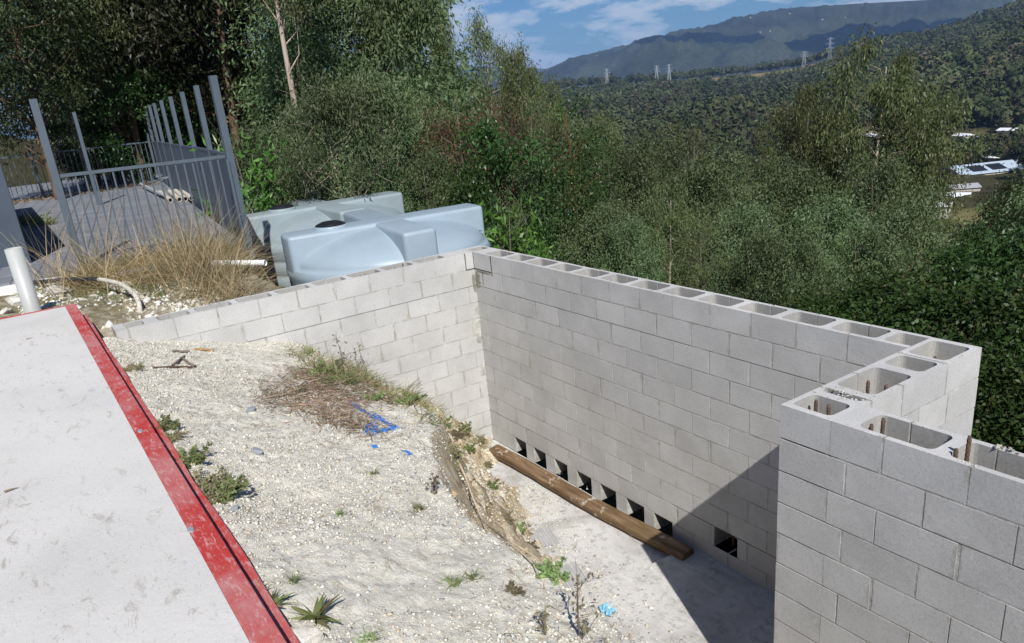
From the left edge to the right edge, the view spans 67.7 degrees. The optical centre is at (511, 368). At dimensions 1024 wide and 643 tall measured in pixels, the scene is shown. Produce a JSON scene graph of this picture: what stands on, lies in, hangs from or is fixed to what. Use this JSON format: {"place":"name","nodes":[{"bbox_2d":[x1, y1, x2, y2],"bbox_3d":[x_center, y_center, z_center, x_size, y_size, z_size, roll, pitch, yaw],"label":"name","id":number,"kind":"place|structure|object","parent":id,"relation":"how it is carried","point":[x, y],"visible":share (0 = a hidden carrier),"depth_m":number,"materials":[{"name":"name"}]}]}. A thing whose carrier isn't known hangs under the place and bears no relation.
{"place":"outdoors","nodes":[
{"label":"outdoors","id":0,"kind":"place"},
{"bbox_2d":[0,176,243,286],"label":"pavement","id":1,"kind":"structure","parent":0,"point":[37,235],"depth_m":14.41,"materials":[{"name":"concrete"}]},
{"bbox_2d":[0,164,31,267],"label":"rendered wall","id":2,"kind":"structure","parent":1,"relation":"on","point":[10,227],"depth_m":10.35,"materials":[{"name":"paint"}]},
{"bbox_2d":[0,133,159,199],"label":"bar fence","id":3,"kind":"object","parent":1,"relation":"on","point":[73,150],"visible":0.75,"depth_m":21.98,"materials":[{"name":"metal"}]},
{"bbox_2d":[29,99,240,267],"bbox_3d":[-4.722,-2.322,9.893,2.059,2.390,0.085,-15,22,-23],"label":"bar fence","id":4,"kind":"object","parent":1,"relation":"on","point":[56,176],"visible":0.69,"depth_m":9.74,"materials":[{"name":"metal"}]},
{"bbox_2d":[140,75,257,268],"bbox_3d":[-7.531,-4.741,17.191,0.273,2.540,16.564,-15,22,-24],"label":"sheet fence","id":5,"kind":"object","parent":1,"relation":"on","point":[163,150],"visible":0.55,"depth_m":13.47,"materials":[{"name":"metal"}]},
{"bbox_2d":[0,268,285,338],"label":"rubble ground","id":6,"kind":"structure","parent":0,"point":[101,316],"depth_m":8.34,"materials":[{"name":"beige gravel"}]},
{"bbox_2d":[14,274,223,329],"bbox_3d":[-4.287,-0.711,8.568,2.162,0.395,3.107,-18,23,-30],"label":"rubble","id":7,"kind":"object","parent":6,"relation":"on","point":[109,324],"visible":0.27,"depth_m":8.36,"materials":[{"name":"stone"}]},
{"bbox_2d":[0,189,303,316],"bbox_3d":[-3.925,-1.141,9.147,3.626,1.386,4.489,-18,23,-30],"label":"dry grass","id":8,"kind":"structure","parent":0,"point":[102,274],"depth_m":9.22,"materials":[{"name":"beige plant"}]},
{"bbox_2d":[102,336,634,642],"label":"embankment","id":9,"kind":"structure","parent":0,"point":[394,574],"depth_m":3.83,"materials":[{"name":"beige gravel"}]},
{"bbox_2d":[190,465,229,501],"bbox_3d":[-1.549,0.602,3.866,0.285,0.120,0.426,-18,23,-30],"label":"weed","id":10,"kind":"object","parent":9,"relation":"on","point":[206,480],"visible":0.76,"depth_m":3.90,"materials":[{"name":"green plant"}]},
{"bbox_2d":[204,472,249,504],"bbox_3d":[-1.443,0.625,3.803,0.234,0.118,0.338,6,23,29],"label":"weed","id":11,"kind":"object","parent":9,"relation":"on","point":[230,489],"visible":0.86,"depth_m":3.81,"materials":[{"name":"green plant"}]},
{"bbox_2d":[289,593,342,628],"bbox_3d":[-0.740,0.907,2.852,0.207,0.100,0.184,-8,20,-6],"label":"weed","id":12,"kind":"object","parent":9,"relation":"on","point":[319,610],"visible":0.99,"depth_m":2.85,"materials":[{"name":"green plant"}]},
{"bbox_2d":[236,357,433,451],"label":"leaf litter","id":13,"kind":"object","parent":9,"relation":"on","point":[318,400],"visible":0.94,"depth_m":5.76,"materials":[{"name":"brown plant"}]},
{"bbox_2d":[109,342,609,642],"bbox_3d":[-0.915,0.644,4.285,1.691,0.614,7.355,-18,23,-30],"label":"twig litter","id":14,"kind":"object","parent":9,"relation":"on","point":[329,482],"visible":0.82,"depth_m":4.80,"materials":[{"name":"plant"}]},
{"bbox_2d":[265,337,500,507],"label":"green grass","id":15,"kind":"structure","parent":9,"relation":"on","point":[362,381],"depth_m":6.67,"materials":[{"name":"green plant"}]},
{"bbox_2d":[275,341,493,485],"bbox_3d":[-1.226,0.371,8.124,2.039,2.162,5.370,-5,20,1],"label":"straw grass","id":16,"kind":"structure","parent":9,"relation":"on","point":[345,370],"depth_m":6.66,"materials":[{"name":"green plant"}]},
{"bbox_2d":[301,344,631,638],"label":"cut face clods","id":17,"kind":"object","parent":9,"relation":"on","point":[455,494],"visible":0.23,"depth_m":6.36,"materials":[{"name":"soil"}]},
{"bbox_2d":[533,555,570,585],"bbox_3d":[0.195,0.931,3.494,0.195,0.094,0.174,-18,23,-30],"label":"weed","id":18,"kind":"object","parent":9,"relation":"on","point":[548,568],"visible":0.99,"depth_m":3.48,"materials":[{"name":"green plant"}]},
{"bbox_2d":[0,0,916,123],"label":"sky","id":19,"kind":"structure","parent":0,"point":[561,30],"materials":[{"name":"blue"}]},
{"bbox_2d":[0,14,1023,536],"bbox_3d":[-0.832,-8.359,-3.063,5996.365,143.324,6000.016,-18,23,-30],"label":"hillside ground","id":20,"kind":"structure","parent":0,"point":[984,126],"depth_m":296.38,"materials":[{"name":"beige soil"}]},
{"bbox_2d":[4,247,41,312],"bbox_3d":[-5.019,-0.760,7.911,0.160,0.980,0.160,-18,23,-30],"label":"white pipe","id":21,"kind":"object","parent":20,"relation":"on","point":[22,278],"visible":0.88,"depth_m":7.80,"materials":[{"name":"plastic"}]},
{"bbox_2d":[0,0,128,199],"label":"dark tree","id":22,"kind":"object","parent":20,"relation":"on","point":[20,96],"visible":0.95,"depth_m":19.31,"materials":[{"name":"green plant"}]},
{"bbox_2d":[0,0,141,189],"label":"gum tree","id":23,"kind":"object","parent":20,"relation":"on","point":[99,78],"visible":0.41,"depth_m":20.83,"materials":[{"name":"green plant"}]},
{"bbox_2d":[27,67,131,187],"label":"broadleaf tree","id":24,"kind":"object","parent":20,"relation":"on","point":[59,146],"visible":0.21,"depth_m":22.88,"materials":[{"name":"green plant"}]},
{"bbox_2d":[0,0,165,182],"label":"gum tree","id":25,"kind":"object","parent":20,"relation":"on","point":[116,3],"visible":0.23,"depth_m":21.42,"materials":[{"name":"green plant"}]},
{"bbox_2d":[55,43,197,183],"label":"broadleaf tree","id":26,"kind":"object","parent":20,"relation":"on","point":[110,140],"visible":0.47,"depth_m":22.38,"materials":[{"name":"green plant"}]},
{"bbox_2d":[24,0,253,140],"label":"dark tree","id":27,"kind":"object","parent":20,"relation":"on","point":[155,48],"visible":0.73,"depth_m":21.92,"materials":[{"name":"green plant"}]},
{"bbox_2d":[0,303,299,642],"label":"concrete slab","id":28,"kind":"structure","parent":20,"relation":"on","point":[113,528],"depth_m":3.38,"materials":[{"name":"white concrete"}]},
{"bbox_2d":[33,0,271,149],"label":"dark tree","id":29,"kind":"object","parent":20,"relation":"on","point":[231,55],"visible":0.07,"depth_m":25.27,"materials":[{"name":"green plant"}]},
{"bbox_2d":[113,65,201,181],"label":"broadleaf tree","id":30,"kind":"object","parent":20,"relation":"on","point":[144,152],"visible":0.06,"depth_m":23.88,"materials":[{"name":"green plant"}]},
{"bbox_2d":[65,0,286,176],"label":"dark tree","id":31,"kind":"object","parent":20,"relation":"on","point":[224,80],"visible":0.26,"depth_m":24.42,"materials":[{"name":"green plant"}]},
{"bbox_2d":[178,43,263,181],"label":"wattle tree","id":32,"kind":"object","parent":20,"relation":"on","point":[199,141],"visible":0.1,"depth_m":25.12,"materials":[{"name":"green plant"}]},
{"bbox_2d":[187,125,307,217],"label":"fresh green sapling","id":33,"kind":"object","parent":20,"relation":"on","point":[260,204],"visible":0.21,"depth_m":14.01,"materials":[{"name":"green plant"}]},
{"bbox_2d":[208,109,317,206],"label":"wattle tree","id":34,"kind":"object","parent":20,"relation":"on","point":[255,138],"visible":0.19,"depth_m":15.34,"materials":[{"name":"green plant"}]},
{"bbox_2d":[217,0,340,105],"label":"pale gum tree","id":35,"kind":"object","parent":20,"relation":"on","point":[284,43],"visible":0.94,"depth_m":17.64,"materials":[{"name":"green plant"}]},
{"bbox_2d":[252,70,347,187],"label":"pale limbed tree","id":36,"kind":"object","parent":20,"relation":"on","point":[284,121],"visible":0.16,"depth_m":16.77,"materials":[{"name":"green plant"}]},
{"bbox_2d":[177,0,423,169],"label":"wattle tree","id":37,"kind":"object","parent":20,"relation":"on","point":[241,46],"visible":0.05,"depth_m":23.08,"materials":[{"name":"green plant"}]},
{"bbox_2d":[111,249,492,438],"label":"block wall","id":38,"kind":"structure","parent":20,"relation":"on","point":[411,321],"depth_m":8.43,"materials":[{"name":"concrete"}]},
{"bbox_2d":[247,19,361,185],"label":"wattle tree","id":39,"kind":"object","parent":20,"relation":"on","point":[301,69],"visible":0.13,"depth_m":20.02,"materials":[{"name":"green plant"}]},
{"bbox_2d":[272,139,362,205],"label":"wattle tree","id":40,"kind":"object","parent":20,"relation":"on","point":[318,192],"visible":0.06,"depth_m":14.75,"materials":[{"name":"green plant"}]},
{"bbox_2d":[246,191,404,287],"bbox_3d":[-3.203,-1.604,13.865,2.940,2.945,2.940,-17,23,-29],"label":"water tank","id":41,"kind":"object","parent":20,"relation":"on","point":[302,214],"visible":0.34,"depth_m":12.68,"materials":[{"name":"plastic"}]},
{"bbox_2d":[257,35,404,204],"bbox_3d":[-3.187,-2.671,14.537,2.845,6.795,2.827,-19,24,-32],"label":"pale limbed tree","id":42,"kind":"object","parent":20,"relation":"on","point":[327,106],"visible":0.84,"depth_m":13.67,"materials":[{"name":"green plant"}]},
{"bbox_2d":[269,66,427,211],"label":"wattle tree","id":43,"kind":"object","parent":20,"relation":"on","point":[319,147],"visible":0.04,"depth_m":17.23,"materials":[{"name":"green plant"}]},
{"bbox_2d":[291,31,443,199],"bbox_3d":[-2.570,-3.004,15.219,2.851,6.853,2.869,0,21,15],"label":"pale limbed tree","id":44,"kind":"object","parent":20,"relation":"on","point":[388,104],"visible":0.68,"depth_m":14.34,"materials":[{"name":"green plant"}]},
{"bbox_2d":[219,0,529,186],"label":"wattle tree","id":45,"kind":"object","parent":20,"relation":"on","point":[270,98],"visible":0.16,"depth_m":21.08,"materials":[{"name":"green plant"}]},
{"bbox_2d":[281,203,489,285],"bbox_3d":[-1.700,-0.850,11.396,2.940,2.945,2.940,-15,22,-24],"label":"water tank","id":46,"kind":"object","parent":20,"relation":"on","point":[359,240],"visible":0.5,"depth_m":10.25,"materials":[{"name":"plastic"}]},
{"bbox_2d":[326,89,446,211],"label":"wattle tree","id":47,"kind":"object","parent":20,"relation":"on","point":[406,136],"visible":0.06,"depth_m":16.87,"materials":[{"name":"green plant"}]},
{"bbox_2d":[343,143,434,212],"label":"wattle tree","id":48,"kind":"object","parent":20,"relation":"on","point":[393,178],"visible":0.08,"depth_m":14.48,"materials":[{"name":"green plant"}]},
{"bbox_2d":[320,0,488,178],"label":"wattle tree","id":49,"kind":"object","parent":20,"relation":"on","point":[386,26],"visible":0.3,"depth_m":20.13,"materials":[{"name":"green plant"}]},
{"bbox_2d":[367,0,462,117],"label":"gum tree","id":50,"kind":"object","parent":20,"relation":"on","point":[442,48],"visible":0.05,"depth_m":28.03,"materials":[{"name":"green plant"}]},
{"bbox_2d":[390,141,463,209],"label":"wattle tree","id":51,"kind":"object","parent":20,"relation":"on","point":[421,181],"visible":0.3,"depth_m":14.37,"materials":[{"name":"green plant"}]},
{"bbox_2d":[400,90,476,207],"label":"gum tree","id":52,"kind":"object","parent":20,"relation":"on","point":[427,105],"visible":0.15,"depth_m":18.62,"materials":[{"name":"green plant"}]},
{"bbox_2d":[397,79,521,204],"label":"rusty tree","id":53,"kind":"object","parent":20,"relation":"on","point":[444,131],"visible":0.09,"depth_m":17.80,"materials":[{"name":"green plant"}]},
{"bbox_2d":[430,148,524,248],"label":"broadleaf tree","id":54,"kind":"object","parent":20,"relation":"on","point":[467,180],"visible":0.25,"depth_m":13.58,"materials":[{"name":"green plant"}]},
{"bbox_2d":[456,4,535,158],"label":"gum tree","id":55,"kind":"object","parent":20,"relation":"on","point":[480,39],"visible":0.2,"depth_m":42.06,"materials":[{"name":"green plant"}]},
{"bbox_2d":[442,109,585,260],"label":"broadleaf tree","id":56,"kind":"object","parent":20,"relation":"on","point":[495,152],"visible":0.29,"depth_m":13.76,"materials":[{"name":"green plant"}]},
{"bbox_2d":[478,187,553,258],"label":"fresh green sapling","id":57,"kind":"object","parent":20,"relation":"on","point":[489,232],"visible":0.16,"depth_m":11.50,"materials":[{"name":"green plant"}]},
{"bbox_2d":[457,96,579,243],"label":"rusty tree","id":58,"kind":"object","parent":20,"relation":"on","point":[514,133],"visible":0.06,"depth_m":16.50,"materials":[{"name":"green plant"}]},
{"bbox_2d":[491,188,563,259],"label":"fresh green sapling","id":59,"kind":"object","parent":20,"relation":"on","point":[514,239],"visible":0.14,"depth_m":11.72,"materials":[{"name":"green plant"}]},
{"bbox_2d":[486,33,573,182],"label":"gum tree","id":60,"kind":"object","parent":20,"relation":"on","point":[523,73],"visible":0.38,"depth_m":39.08,"materials":[{"name":"green plant"}]},
{"bbox_2d":[491,147,589,266],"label":"wattle tree","id":61,"kind":"object","parent":20,"relation":"on","point":[522,184],"visible":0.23,"depth_m":14.16,"materials":[{"name":"green plant"}]},
{"bbox_2d":[517,74,588,193],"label":"gum tree","id":62,"kind":"object","parent":20,"relation":"on","point":[551,116],"visible":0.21,"depth_m":33.98,"materials":[{"name":"green plant"}]},
{"bbox_2d":[128,124,1023,235],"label":"valley forest","id":63,"kind":"object","parent":20,"relation":"on","point":[999,149],"visible":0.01,"depth_m":409.86,"materials":[{"name":"green plant"}]},
{"bbox_2d":[522,77,646,267],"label":"slender tree","id":64,"kind":"object","parent":20,"relation":"on","point":[581,179],"visible":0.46,"depth_m":14.35,"materials":[{"name":"green plant"}]},
{"bbox_2d":[558,101,630,244],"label":"gum tree","id":65,"kind":"object","parent":20,"relation":"on","point":[617,137],"visible":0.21,"depth_m":22.80,"materials":[{"name":"green plant"}]},
{"bbox_2d":[551,193,656,276],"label":"wattle tree","id":66,"kind":"object","parent":20,"relation":"on","point":[599,219],"visible":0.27,"depth_m":13.64,"materials":[{"name":"green plant"}]},
{"bbox_2d":[583,200,674,282],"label":"wattle tree","id":67,"kind":"object","parent":20,"relation":"on","point":[627,240],"visible":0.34,"depth_m":12.93,"materials":[{"name":"green plant"}]},
{"bbox_2d":[580,130,695,280],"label":"wattle tree","id":68,"kind":"object","parent":20,"relation":"on","point":[634,182],"visible":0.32,"depth_m":17.09,"materials":[{"name":"green plant"}]},
{"bbox_2d":[580,113,721,284],"bbox_3d":[4.017,-3.048,20.907,4.145,7.635,4.190,3,22,24],"label":"wattle tree","id":69,"kind":"object","parent":20,"relation":"on","point":[672,149],"visible":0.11,"depth_m":19.61,"materials":[{"name":"green plant"}]},
{"bbox_2d":[625,175,712,288],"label":"gum tree","id":70,"kind":"object","parent":20,"relation":"on","point":[673,217],"visible":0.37,"depth_m":15.05,"materials":[{"name":"green plant"}]},
{"bbox_2d":[648,103,739,274],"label":"sparse gum tree","id":71,"kind":"object","parent":20,"relation":"on","point":[695,139],"visible":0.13,"depth_m":24.25,"materials":[{"name":"green plant"}]},
{"bbox_2d":[655,202,737,295],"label":"sparse gum tree","id":72,"kind":"object","parent":20,"relation":"on","point":[698,267],"visible":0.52,"depth_m":13.20,"materials":[{"name":"green plant"}]},
{"bbox_2d":[646,133,800,303],"bbox_3d":[5.161,-2.268,18.758,4.068,6.976,4.024,8,24,33],"label":"wattle tree","id":73,"kind":"object","parent":20,"relation":"on","point":[696,197],"visible":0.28,"depth_m":17.95,"materials":[{"name":"green plant"}]},
{"bbox_2d":[459,0,1023,160],"bbox_3d":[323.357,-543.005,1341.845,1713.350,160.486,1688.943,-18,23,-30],"label":"ridge forest","id":74,"kind":"object","parent":20,"relation":"on","point":[977,44],"visible":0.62,"depth_m":861.23,"materials":[{"name":"green plant"}]},
{"bbox_2d":[686,189,808,302],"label":"wattle tree","id":75,"kind":"object","parent":20,"relation":"on","point":[744,221],"visible":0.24,"depth_m":14.64,"materials":[{"name":"green plant"}]},
{"bbox_2d":[712,219,804,308],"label":"wattle tree","id":76,"kind":"object","parent":20,"relation":"on","point":[758,255],"visible":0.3,"depth_m":12.41,"materials":[{"name":"green plant"}]},
{"bbox_2d":[706,140,862,306],"bbox_3d":[6.758,-2.137,19.443,4.184,7.175,4.139,6,23,29],"label":"wattle tree","id":77,"kind":"object","parent":20,"relation":"on","point":[790,184],"visible":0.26,"depth_m":18.24,"materials":[{"name":"green plant"}]},
{"bbox_2d":[736,65,858,237],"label":"gum tree","id":78,"kind":"object","parent":20,"relation":"on","point":[800,113],"visible":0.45,"depth_m":27.57,"materials":[{"name":"green plant"}]},
{"bbox_2d":[749,211,860,310],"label":"wattle tree","id":79,"kind":"object","parent":20,"relation":"on","point":[788,277],"visible":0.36,"depth_m":11.80,"materials":[{"name":"green plant"}]},
{"bbox_2d":[766,181,889,306],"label":"wattle tree","id":80,"kind":"object","parent":20,"relation":"on","point":[831,217],"visible":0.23,"depth_m":15.50,"materials":[{"name":"green plant"}]},
{"bbox_2d":[765,248,957,319],"bbox_3d":[5.406,0.670,11.374,4.005,4.905,4.120,-7,20,-4],"label":"leafy shrub","id":81,"kind":"object","parent":20,"relation":"on","point":[895,273],"visible":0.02,"depth_m":11.01,"materials":[{"name":"green plant"}]},
{"bbox_2d":[826,209,923,296],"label":"wattle tree","id":82,"kind":"object","parent":20,"relation":"on","point":[872,245],"visible":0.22,"depth_m":13.13,"materials":[{"name":"green plant"}]},
{"bbox_2d":[791,21,970,224],"bbox_3d":[13.072,-5.488,28.406,5.788,13.860,6.023,1,21,17],"label":"gum tree","id":83,"kind":"object","parent":20,"relation":"on","point":[888,96],"visible":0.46,"depth_m":26.23,"materials":[{"name":"green plant"}]},
{"bbox_2d":[801,130,970,299],"bbox_3d":[10.520,-2.431,22.369,4.706,8.668,4.757,5,23,27],"label":"wattle tree","id":84,"kind":"object","parent":20,"relation":"on","point":[873,192],"visible":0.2,"depth_m":21.30,"materials":[{"name":"green plant"}]},
{"bbox_2d":[784,245,1020,320],"bbox_3d":[5.524,0.881,10.376,5.202,5.154,4.668,9,25,36],"label":"leafy shrub","id":85,"kind":"object","parent":20,"relation":"on","point":[819,309],"visible":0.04,"depth_m":9.83,"materials":[{"name":"green plant"}]},
{"bbox_2d":[838,171,979,285],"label":"wattle tree","id":86,"kind":"object","parent":20,"relation":"on","point":[924,238],"visible":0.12,"depth_m":15.89,"materials":[{"name":"green plant"}]},
{"bbox_2d":[826,264,1022,439],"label":"leafy shrub","id":87,"kind":"object","parent":20,"relation":"on","point":[891,306],"visible":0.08,"depth_m":8.20,"materials":[{"name":"green plant"}]},
{"bbox_2d":[857,58,996,253],"bbox_3d":[15.059,-4.802,28.823,4.710,12.807,4.683,-8,20,-7],"label":"gum tree","id":88,"kind":"object","parent":20,"relation":"on","point":[952,155],"visible":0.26,"depth_m":26.87,"materials":[{"name":"green plant"}]},
{"bbox_2d":[838,258,1023,450],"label":"leafy shrub","id":89,"kind":"object","parent":20,"relation":"on","point":[1001,305],"visible":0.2,"depth_m":7.20,"materials":[{"name":"green plant"}]},
{"bbox_2d":[889,232,1005,294],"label":"broadleaf tree","id":90,"kind":"object","parent":20,"relation":"on","point":[945,261],"visible":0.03,"depth_m":10.42,"materials":[{"name":"green plant"}]},
{"bbox_2d":[898,308,1021,439],"bbox_3d":[4.401,1.250,7.484,3.741,3.706,3.357,-22,25,-37],"label":"leafy shrub","id":91,"kind":"object","parent":20,"relation":"on","point":[965,339],"visible":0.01,"depth_m":6.74,"materials":[{"name":"green plant"}]},
{"bbox_2d":[928,211,1010,277],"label":"broadleaf tree","id":92,"kind":"object","parent":20,"relation":"on","point":[969,235],"visible":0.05,"depth_m":12.92,"materials":[{"name":"green plant"}]},
{"bbox_2d":[926,211,1023,302],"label":"broadleaf tree","id":93,"kind":"object","parent":20,"relation":"on","point":[1007,252],"visible":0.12,"depth_m":9.78,"materials":[{"name":"green plant"}]},
{"bbox_2d":[935,179,1023,255],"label":"wattle tree","id":94,"kind":"object","parent":20,"relation":"on","point":[1018,208],"visible":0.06,"depth_m":17.39,"materials":[{"name":"green plant"}]},
{"bbox_2d":[938,159,1023,174],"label":"house","id":95,"kind":"structure","parent":20,"relation":"on","point":[990,168],"depth_m":387.13,"materials":[{"name":"white"}]},
{"bbox_2d":[967,159,1023,258],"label":"dark tree","id":96,"kind":"object","parent":20,"relation":"on","point":[999,198],"visible":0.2,"depth_m":22.55,"materials":[{"name":"green plant"}]},
{"bbox_2d":[971,323,1023,452],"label":"leafy shrub","id":97,"kind":"object","parent":20,"relation":"on","point":[1011,380],"visible":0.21,"depth_m":6.18,"materials":[{"name":"green plant"}]},
{"bbox_2d":[488,440,667,579],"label":"pit floor","id":98,"kind":"structure","parent":0,"point":[632,551],"depth_m":7.40,"materials":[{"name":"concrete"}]},
{"bbox_2d":[489,444,693,560],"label":"timber beam","id":99,"kind":"structure","parent":98,"relation":"on","point":[666,544],"depth_m":7.67,"materials":[{"name":"brown wood"}]},
{"bbox_2d":[519,473,693,642],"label":"floor debris","id":100,"kind":"object","parent":98,"relation":"on","point":[553,550],"visible":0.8,"depth_m":7.09,"materials":[{"name":"stone"}]},
{"bbox_2d":[569,546,774,642],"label":"raised floor","id":101,"kind":"structure","parent":0,"point":[702,597],"depth_m":6.23,"materials":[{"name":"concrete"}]},
{"bbox_2d":[461,245,930,592],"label":"block wall","id":102,"kind":"structure","parent":101,"relation":"on","point":[658,403],"depth_m":6.81,"materials":[{"name":"concrete"}]},
{"bbox_2d":[774,337,981,642],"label":"block wall","id":103,"kind":"structure","parent":101,"relation":"on","point":[932,381],"depth_m":4.33,"materials":[{"name":"concrete"}]},
{"bbox_2d":[774,406,1023,642],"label":"block wall","id":104,"kind":"structure","parent":101,"relation":"on","point":[917,536],"depth_m":3.69,"materials":[{"name":"concrete"}]},
{"bbox_2d":[472,0,1015,95],"bbox_3d":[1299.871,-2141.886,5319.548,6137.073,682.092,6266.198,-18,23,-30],"label":"mountain","id":105,"kind":"structure","parent":0,"point":[740,41],"depth_m":5281.73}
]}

